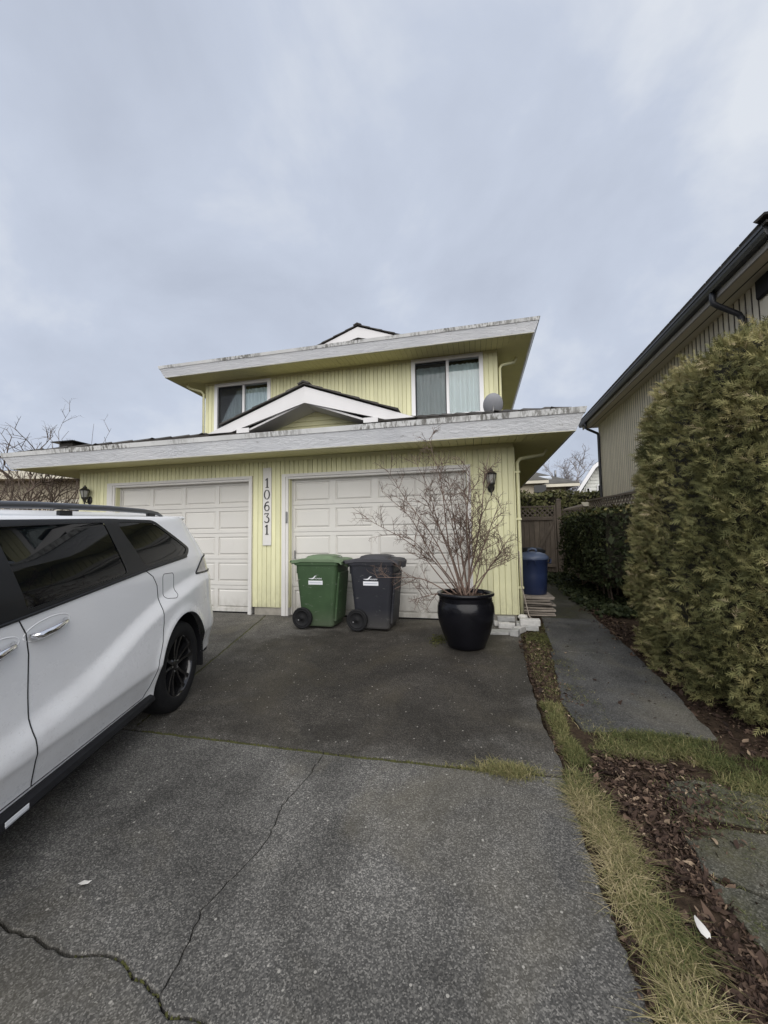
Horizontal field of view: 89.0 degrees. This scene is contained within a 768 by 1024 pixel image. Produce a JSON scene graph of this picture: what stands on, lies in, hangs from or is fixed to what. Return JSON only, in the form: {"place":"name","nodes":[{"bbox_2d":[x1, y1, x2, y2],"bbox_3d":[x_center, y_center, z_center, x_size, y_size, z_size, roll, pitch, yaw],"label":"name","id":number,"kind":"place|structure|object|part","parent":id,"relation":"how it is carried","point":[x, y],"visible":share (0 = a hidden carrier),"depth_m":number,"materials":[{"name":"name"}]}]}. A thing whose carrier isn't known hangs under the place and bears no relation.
{"place":"outdoors","nodes":[
{"label":"outdoors","id":0,"kind":"place"},
{"bbox_2d":[0,612,652,1023],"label":"driveway","id":1,"kind":"structure","parent":0,"point":[286,896],"depth_m":1.81,"materials":[{"name":"grey concrete"}]},
{"bbox_2d":[78,880,91,884],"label":"pale leaf","id":2,"kind":"object","parent":1,"relation":"on","point":[84,882],"visible":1,"depth_m":1.71,"materials":[{"name":"white plant"}]},
{"bbox_2d":[0,501,212,834],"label":"minivan","id":3,"kind":"object","parent":1,"relation":"on","point":[106,621],"visible":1,"depth_m":2.25,"materials":[{"name":"white paint"}]},
{"bbox_3d":[-1.637,0.892,1.187,0.070,0.812,1.365,-1,-1,-3],"label":"front door","id":4,"kind":"part","parent":3,"relation":"part of","materials":[{"name":"white paint"}]},
{"bbox_3d":[-1.783,0.267,2.231,0.125,0.406,0.847,-1,-1,-3],"label":"rear door window","id":5,"kind":"part","parent":3,"relation":"part of","materials":[{"name":"black glass"}]},
{"bbox_3d":[-1.684,0.870,2.407,0.081,0.894,1.215,-1,-1,-3],"label":"sliding door","id":6,"kind":"part","parent":3,"relation":"part of","materials":[{"name":"white paint"}]},
{"bbox_3d":[-1.837,0.241,3.168,0.113,0.326,0.858,-1,-1,-3],"label":"quarter window","id":7,"kind":"part","parent":3,"relation":"part of","materials":[{"name":"black glass"}]},
{"bbox_3d":[-1.739,0.603,3.183,0.041,0.214,0.186,-1,-1,-3],"label":"fuel door","id":8,"kind":"part","parent":3,"relation":"part of","materials":[{"name":"white paint"}]},
{"bbox_2d":[74,955,200,1023],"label":"moss","id":9,"kind":"object","parent":1,"relation":"on","point":[126,967],"visible":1,"depth_m":1.34,"materials":[{"name":"green plant"}]},
{"bbox_2d":[131,616,264,730],"bbox_3d":[-1.960,1.702,4.808,0.066,0.183,3.633,-1,-4,-1],"label":"moss","id":10,"kind":"object","parent":1,"relation":"on","point":[203,667],"visible":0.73,"depth_m":4.44,"materials":[{"name":"green plant"}]},
{"bbox_2d":[290,554,352,628],"bbox_3d":[-0.923,1.164,5.871,0.860,1.052,0.602,-2,-4,14],"label":"wheelie bin","id":11,"kind":"object","parent":1,"relation":"on","point":[323,581],"visible":0.98,"depth_m":5.62,"materials":[{"name":"green plastic"}]},
{"bbox_2d":[142,730,541,776],"bbox_3d":[-0.440,1.627,2.653,2.883,0.022,0.070,-2,-4,12],"label":"moss","id":12,"kind":"object","parent":1,"relation":"on","point":[304,750],"visible":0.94,"depth_m":2.67,"materials":[{"name":"green plant"}]},
{"bbox_2d":[89,655,612,1019],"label":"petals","id":13,"kind":"object","parent":1,"relation":"on","point":[325,819],"visible":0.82,"depth_m":1.71,"materials":[{"name":"white plant"}]},
{"bbox_2d":[343,554,406,630],"bbox_3d":[-0.117,1.141,5.673,0.860,1.052,0.602,-2,-4,15],"label":"wheelie bin","id":14,"kind":"object","parent":1,"relation":"on","point":[376,602],"visible":1,"depth_m":5.42,"materials":[{"name":"grey plastic"}]},
{"bbox_2d":[427,634,446,646],"bbox_3d":[0.701,1.631,4.962,0.301,0.050,0.550,-1,-4,-3],"label":"moss","id":15,"kind":"object","parent":1,"relation":"on","point":[440,638],"visible":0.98,"depth_m":4.98,"materials":[{"name":"green plant"}]},
{"bbox_2d":[437,588,494,650],"bbox_3d":[0.996,1.297,4.750,0.692,0.652,0.692,-2,-4,13],"label":"plant pot","id":16,"kind":"object","parent":1,"relation":"on","point":[466,622],"visible":0.87,"depth_m":4.49,"materials":[{"name":"black ceramic"}]},
{"bbox_2d":[350,423,520,611],"bbox_3d":[0.612,0.070,4.916,2.126,2.345,0.947,-2,-4,13],"label":"bare shrub","id":17,"kind":"object","parent":16,"relation":"in","point":[466,590],"visible":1,"depth_m":4.82,"materials":[{"name":"brown plant"}]},
{"bbox_2d":[428,760,525,774],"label":"grass","id":18,"kind":"structure","parent":1,"relation":"on","point":[469,768],"depth_m":2.43,"materials":[{"name":"green plant"}]},
{"bbox_2d":[494,620,505,625],"bbox_3d":[1.691,1.599,5.608,0.213,0.072,0.097,-1,-4,11],"label":"brick","id":19,"kind":"object","parent":1,"relation":"on","point":[496,622],"visible":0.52,"depth_m":5.58,"materials":[{"name":"concrete"}]},
{"bbox_2d":[497,616,514,621],"bbox_3d":[1.747,1.526,5.595,0.241,0.067,0.094,-2,-4,12],"label":"brick","id":20,"kind":"object","parent":19,"relation":"on","point":[507,618],"visible":1,"depth_m":5.55,"materials":[{"name":"grey concrete"}]},
{"bbox_2d":[490,629,510,634],"bbox_3d":[1.571,1.611,5.245,0.323,0.031,0.223,-1,-4,9],"label":"brick","id":21,"kind":"object","parent":1,"relation":"on","point":[500,631],"visible":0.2,"depth_m":5.17,"materials":[{"name":"grey concrete"}]},
{"bbox_2d":[499,622,514,628],"bbox_3d":[1.719,1.590,5.468,0.222,0.074,0.102,-2,-4,16],"label":"brick","id":22,"kind":"object","parent":1,"relation":"on","point":[508,625],"visible":0.8,"depth_m":5.43,"materials":[{"name":"concrete"}]},
{"bbox_2d":[510,627,519,636],"bbox_3d":[1.720,1.574,5.120,0.107,0.082,0.172,-3,-4,31],"label":"brick","id":23,"kind":"object","parent":1,"relation":"on","point":[514,632],"visible":1,"depth_m":5.05,"materials":[{"name":"grey concrete"}]},
{"bbox_2d":[514,625,525,633],"bbox_3d":[1.821,1.575,5.242,0.102,0.079,0.193,-4,-8,41],"label":"brick","id":24,"kind":"object","parent":1,"relation":"on","point":[522,629],"visible":0.7,"depth_m":5.21,"materials":[{"name":"concrete"}]},
{"bbox_2d":[0,0,767,488],"label":"sky","id":25,"kind":"structure","parent":0,"point":[182,181],"materials":[{"name":"grey"}]},
{"bbox_2d":[222,573,641,895],"bbox_3d":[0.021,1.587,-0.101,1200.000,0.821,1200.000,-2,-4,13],"label":"ground","id":26,"kind":"structure","parent":0,"point":[542,718],"depth_m":3.21,"materials":[{"name":"soil"}]},
{"bbox_2d":[0,417,79,510],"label":"bare vine","id":27,"kind":"object","parent":26,"relation":"on","point":[51,498],"visible":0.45,"depth_m":8.16,"materials":[{"name":"brown plant"}]},
{"bbox_2d":[0,471,79,510],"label":"neighbour house","id":28,"kind":"structure","parent":26,"relation":"on","point":[40,486],"depth_m":12.29,"materials":[{"name":"beige paint"}]},
{"bbox_2d":[1,398,110,510],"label":"bare vine","id":29,"kind":"object","parent":26,"relation":"on","point":[75,496],"visible":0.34,"depth_m":9.29,"materials":[{"name":"brown plant"}]},
{"bbox_2d":[0,316,586,623],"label":"house","id":30,"kind":"structure","parent":26,"relation":"on","point":[321,428],"depth_m":6.58,"materials":[{"name":"yellow paint"}]},
{"bbox_2d":[79,485,91,504],"bbox_3d":[-5.670,-0.300,7.416,0.168,0.425,0.195,-2,-4,13],"label":"wall lamp","id":31,"kind":"object","parent":30,"relation":"attached to","point":[84,492],"visible":0.95,"depth_m":7.38,"materials":[{"name":"black metal"}]},
{"bbox_2d":[121,482,248,612],"bbox_3d":[-3.661,0.615,7.132,2.910,2.339,0.079,-2,-4,13],"label":"garage door","id":32,"kind":"structure","parent":30,"relation":"in","point":[216,515],"depth_m":6.97,"materials":[{"name":"white metal"}]},
{"bbox_2d":[214,378,270,430],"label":"window","id":33,"kind":"structure","parent":30,"relation":"in","point":[231,399],"depth_m":10.27,"materials":[{"name":"glass"}]},
{"bbox_2d":[263,468,271,544],"bbox_3d":[-1.981,-0.095,6.624,0.156,1.320,0.030,-2,-4,13],"label":"number board","id":34,"kind":"object","parent":30,"relation":"attached to","point":[267,506],"visible":1,"depth_m":6.61,"materials":[{"name":"white paint"}]},
{"bbox_2d":[293,471,467,619],"bbox_3d":[-0.132,0.517,6.312,3.020,2.339,0.079,-2,-4,13],"label":"garage door","id":35,"kind":"structure","parent":30,"relation":"in","point":[322,508],"depth_m":6.32,"materials":[{"name":"white metal"}]},
{"bbox_2d":[411,352,483,415],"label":"window","id":36,"kind":"structure","parent":30,"relation":"in","point":[451,384],"depth_m":9.04,"materials":[{"name":"glass"}]},
{"bbox_2d":[485,468,496,494],"bbox_3d":[1.571,-0.446,5.731,0.168,0.425,0.195,-2,-4,13],"label":"wall lamp","id":37,"kind":"object","parent":30,"relation":"attached to","point":[491,486],"visible":0.69,"depth_m":5.69,"materials":[{"name":"black metal"}]},
{"bbox_2d":[483,393,502,410],"bbox_3d":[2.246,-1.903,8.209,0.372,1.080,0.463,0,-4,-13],"label":"satellite dish","id":38,"kind":"object","parent":30,"relation":"on","point":[492,401],"visible":0.7,"depth_m":8.07,"materials":[{"name":"grey paint"}]},
{"bbox_2d":[518,551,530,617],"bbox_3d":[1.999,1.029,5.533,0.022,0.946,0.195,2,-4,-32],"label":"stick","id":39,"kind":"object","parent":30,"relation":"attached to","point":[522,587],"visible":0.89,"depth_m":5.57,"materials":[{"name":"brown wood"}]},
{"bbox_2d":[520,470,579,493],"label":"house","id":40,"kind":"structure","parent":26,"relation":"on","point":[536,482],"depth_m":27.82,"materials":[{"name":"grey"}]},
{"bbox_2d":[534,485,545,493],"bbox_3d":[10.930,-1.559,27.341,0.800,0.650,0.040,-2,-4,13],"label":"window","id":41,"kind":"structure","parent":40,"relation":"in","point":[537,488],"depth_m":27.34,"materials":[{"name":"grey glass"}]},
{"bbox_2d":[516,488,599,572],"bbox_3d":[5.211,0.602,12.726,4.941,2.634,1.463,-2,-4,13],"label":"ivy hedge","id":42,"kind":"object","parent":26,"relation":"on","point":[548,498],"visible":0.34,"depth_m":12.27,"materials":[{"name":"green plant"}]},
{"bbox_2d":[555,499,563,571],"bbox_3d":[5.288,0.823,11.768,0.160,2.470,0.160,-2,-4,13],"label":"gate post","id":43,"kind":"object","parent":26,"relation":"on","point":[558,506],"visible":0.58,"depth_m":11.74,"materials":[{"name":"brown wood"}]},
{"bbox_2d":[516,505,557,571],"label":"wooden gate","id":44,"kind":"structure","parent":43,"relation":"attached to","point":[544,535],"depth_m":11.90,"materials":[{"name":"brown wood"}]},
{"bbox_2d":[541,444,593,493],"bbox_3d":[16.235,-1.304,33.594,5.188,9.051,3.489,-2,-4,13],"label":"bare tree","id":45,"kind":"object","parent":26,"relation":"on","point":[567,476],"visible":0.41,"depth_m":33.47,"materials":[{"name":"plant"}]},
{"bbox_2d":[577,462,599,492],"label":"house","id":46,"kind":"structure","parent":26,"relation":"on","point":[590,482],"depth_m":22.53,"materials":[{"name":"white wood"}]},
{"bbox_2d":[578,211,767,505],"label":"neighbour house","id":47,"kind":"structure","parent":26,"relation":"on","point":[730,293],"depth_m":6.55,"materials":[{"name":"beige paint"}]},
{"bbox_2d":[463,754,564,786],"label":"grass","id":48,"kind":"structure","parent":0,"point":[513,770],"depth_m":2.39,"materials":[{"name":"green plant"}]},
{"bbox_2d":[517,574,645,629],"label":"garden soil","id":49,"kind":"structure","parent":0,"point":[631,621],"depth_m":5.90,"materials":[{"name":"brown soil"}]},
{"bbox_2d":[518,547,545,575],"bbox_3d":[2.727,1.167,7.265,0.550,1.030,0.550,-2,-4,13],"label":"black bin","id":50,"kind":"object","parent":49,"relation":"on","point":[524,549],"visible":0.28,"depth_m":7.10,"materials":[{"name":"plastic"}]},
{"bbox_2d":[524,613,555,615],"bbox_3d":[2.468,1.623,6.364,0.519,0.036,0.624,-2,-4,13],"label":"plank","id":51,"kind":"object","parent":49,"relation":"on","point":[530,614],"visible":0.24,"depth_m":6.07,"materials":[{"name":"brown wood"}]},
{"bbox_2d":[524,611,554,614],"bbox_3d":[2.458,1.586,6.364,0.502,0.036,0.625,-2,-4,13],"label":"plank","id":52,"kind":"object","parent":51,"relation":"on","point":[552,613],"visible":0.24,"depth_m":6.05,"materials":[{"name":"brown wood"}]},
{"bbox_2d":[524,608,555,611],"bbox_3d":[2.458,1.546,6.343,0.513,0.036,0.624,-2,-4,13],"label":"plank","id":53,"kind":"object","parent":52,"relation":"on","point":[537,610],"visible":0.26,"depth_m":6.05,"materials":[{"name":"brown wood"}]},
{"bbox_2d":[519,604,554,609],"bbox_3d":[2.451,1.510,6.358,0.494,0.036,0.625,-2,-4,13],"label":"plank","id":54,"kind":"object","parent":53,"relation":"on","point":[542,607],"visible":0.26,"depth_m":6.07,"materials":[{"name":"wood"}]},
{"bbox_2d":[519,600,555,605],"bbox_3d":[2.470,1.472,6.378,0.526,0.036,0.624,-2,-4,13],"label":"plank","id":55,"kind":"object","parent":54,"relation":"on","point":[553,604],"visible":0.3,"depth_m":6.09,"materials":[{"name":"wood"}]},
{"bbox_2d":[519,600,551,604],"bbox_3d":[2.421,1.432,6.336,0.452,0.035,0.625,-2,-4,13],"label":"plank","id":56,"kind":"object","parent":55,"relation":"on","point":[545,603],"visible":0.24,"depth_m":6.05,"materials":[{"name":"wood"}]},
{"bbox_2d":[519,597,549,601],"bbox_3d":[2.417,1.396,6.353,0.438,0.034,0.623,-2,-4,13],"label":"plank","id":57,"kind":"object","parent":56,"relation":"on","point":[534,600],"visible":0.24,"depth_m":6.06,"materials":[{"name":"brown wood"}]},
{"bbox_2d":[519,592,554,599],"bbox_3d":[2.452,1.352,6.351,0.509,0.046,0.623,-2,-4,13],"label":"plank","id":58,"kind":"object","parent":57,"relation":"on","point":[548,596],"visible":0.48,"depth_m":6.09,"materials":[{"name":"brown wood"}]},
{"bbox_2d":[518,548,550,594],"bbox_3d":[2.444,0.960,6.428,0.515,0.752,0.515,1,-4,-27],"label":"rubbish bin","id":59,"kind":"object","parent":58,"relation":"on","point":[535,565],"visible":0.77,"depth_m":6.23,"materials":[{"name":"blue plastic"}]},
{"bbox_2d":[561,509,584,573],"bbox_3d":[5.821,0.889,11.666,0.914,1.972,0.062,-2,-4,13],"label":"wooden fence","id":60,"kind":"object","parent":49,"relation":"on","point":[574,510],"visible":0.12,"depth_m":11.76,"materials":[{"name":"brown wood"}]},
{"bbox_2d":[547,571,642,617],"bbox_3d":[4.297,1.675,8.664,0.995,0.334,5.856,-2,-4,13],"label":"ground ivy","id":61,"kind":"object","parent":49,"relation":"on","point":[589,594],"visible":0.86,"depth_m":7.26,"materials":[{"name":"green plant"}]},
{"bbox_2d":[556,503,654,602],"bbox_3d":[4.402,0.826,7.851,1.198,1.849,3.517,-2,-4,13],"label":"dark hedge","id":62,"kind":"object","parent":49,"relation":"on","point":[596,542],"visible":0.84,"depth_m":6.80,"materials":[{"name":"green plant"}]},
{"bbox_2d":[586,491,652,598],"bbox_3d":[5.122,0.648,8.432,0.085,2.223,4.429,-1,-4,12],"label":"side fence","id":63,"kind":"object","parent":49,"relation":"on","point":[601,503],"visible":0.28,"depth_m":8.75,"materials":[{"name":"brown wood"}]},
{"bbox_2d":[563,502,588,510],"bbox_3d":[5.421,-0.153,11.017,0.277,0.180,1.102,-1,-4,-4],"label":"lean to board","id":64,"kind":"object","parent":63,"relation":"attached to","point":[584,504],"visible":0.96,"depth_m":10.85,"materials":[{"name":"grey wood"}]},
{"bbox_2d":[540,583,716,740],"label":"path","id":65,"kind":"structure","parent":0,"point":[634,692],"depth_m":3.59,"materials":[{"name":"concrete"}]},
{"bbox_2d":[531,624,615,725],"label":"grass","id":66,"kind":"structure","parent":65,"relation":"on","point":[568,675],"depth_m":3.69,"materials":[{"name":"green plant"}]},
{"bbox_2d":[545,623,690,733],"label":"leaf litter","id":67,"kind":"object","parent":65,"relation":"on","point":[620,702],"visible":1,"depth_m":3.58,"materials":[{"name":"brown plant"}]},
{"bbox_2d":[521,626,767,1023],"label":"garden soil","id":68,"kind":"structure","parent":0,"point":[585,737],"depth_m":2.43,"materials":[{"name":"brown soil"}]},
{"bbox_2d":[526,626,538,630],"bbox_3d":[1.989,1.582,5.344,0.238,0.066,0.124,-2,-4,17],"label":"brick","id":69,"kind":"object","parent":68,"relation":"on","point":[532,628],"visible":0.54,"depth_m":5.28,"materials":[{"name":"grey concrete"}]},
{"bbox_2d":[520,618,540,625],"bbox_3d":[2.000,1.507,5.357,0.263,0.084,0.132,-2,-4,15],"label":"brick","id":70,"kind":"object","parent":69,"relation":"on","point":[530,621],"visible":0.94,"depth_m":5.30,"materials":[{"name":"concrete"}]},
{"bbox_2d":[520,631,551,649],"bbox_3d":[1.970,1.601,4.913,0.581,0.060,0.891,-2,-4,13],"label":"moss","id":71,"kind":"object","parent":68,"relation":"on","point":[544,639],"visible":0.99,"depth_m":4.95,"materials":[{"name":"green plant"}]},
{"bbox_2d":[521,632,568,713],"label":"grass","id":72,"kind":"structure","parent":68,"relation":"on","point":[539,651],"depth_m":3.92,"materials":[{"name":"plant"}]},
{"bbox_2d":[520,633,588,720],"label":"leaf litter","id":73,"kind":"object","parent":68,"relation":"on","point":[535,662],"visible":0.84,"depth_m":3.88,"materials":[{"name":"brown plant"}]},
{"bbox_2d":[538,699,595,767],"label":"grass","id":74,"kind":"structure","parent":68,"relation":"on","point":[572,748],"depth_m":2.72,"materials":[{"name":"green plant"}]},
{"bbox_2d":[519,637,673,1023],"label":"leaf litter","id":75,"kind":"object","parent":68,"relation":"on","point":[556,749],"visible":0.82,"depth_m":1.48,"materials":[{"name":"brown plant"}]},
{"bbox_2d":[547,760,767,1023],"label":"grass","id":76,"kind":"structure","parent":68,"relation":"on","point":[637,897],"depth_m":1.50,"materials":[{"name":"green plant"}]},
{"bbox_2d":[576,723,753,773],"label":"grass","id":77,"kind":"structure","parent":68,"relation":"on","point":[664,742],"depth_m":2.60,"materials":[{"name":"green plant"}]},
{"bbox_2d":[577,746,767,1023],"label":"leaf litter","id":78,"kind":"object","parent":68,"relation":"on","point":[752,987],"visible":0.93,"depth_m":1.76,"materials":[{"name":"brown plant"}]},
{"bbox_2d":[694,915,710,938],"bbox_3d":[1.166,1.520,1.432,0.031,0.011,0.078,-2,-4,13],"label":"feather","id":79,"kind":"object","parent":78,"relation":"on","point":[703,930],"visible":1,"depth_m":1.43,"materials":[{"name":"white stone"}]},
{"bbox_2d":[578,608,767,761],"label":"leaf litter","id":80,"kind":"object","parent":68,"relation":"on","point":[750,731],"visible":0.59,"depth_m":3.11,"materials":[{"name":"brown plant"}]},
{"bbox_2d":[622,315,767,736],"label":"cedar shrub","id":81,"kind":"object","parent":68,"relation":"on","point":[700,478],"visible":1,"depth_m":3.10,"materials":[{"name":"green plant"}]},
{"bbox_2d":[654,772,767,943],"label":"grass","id":82,"kind":"structure","parent":68,"relation":"on","point":[741,815],"depth_m":2.00,"materials":[{"name":"green plant"}]},
{"bbox_2d":[661,780,767,830],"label":"stepping stone","id":83,"kind":"object","parent":68,"relation":"on","point":[730,818],"visible":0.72,"depth_m":2.08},
{"bbox_2d":[667,776,767,903],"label":"leaf litter","id":84,"kind":"object","parent":68,"relation":"on","point":[690,802],"visible":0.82,"depth_m":2.03,"materials":[{"name":"brown plant"}]},
{"bbox_2d":[678,825,767,900],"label":"stepping stone","id":85,"kind":"object","parent":68,"relation":"on","point":[735,867],"visible":0.7,"depth_m":1.76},
{"bbox_2d":[694,750,767,825],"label":"grass","id":86,"kind":"structure","parent":68,"relation":"on","point":[747,777],"depth_m":2.28,"materials":[{"name":"green plant"}]},
{"bbox_2d":[711,880,767,952],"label":"stepping stone","id":87,"kind":"object","parent":68,"relation":"on","point":[743,900],"visible":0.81,"depth_m":1.53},
{"bbox_2d":[720,782,767,832],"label":"leaf litter","id":88,"kind":"object","parent":68,"relation":"on","point":[750,800],"visible":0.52,"depth_m":2.13,"materials":[{"name":"brown plant"}]},
{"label":"brick","id":89,"kind":"object","parent":68,"relation":"on","visible":0},
{"bbox_2d":[518,614,527,618],"bbox_3d":[1.972,1.493,5.549,0.143,0.082,0.104,-2,-4,13],"label":"round stone","id":90,"kind":"object","parent":89,"relation":"on","point":[522,616],"visible":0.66,"depth_m":5.52,"materials":[{"name":"white stone"}]}
]}

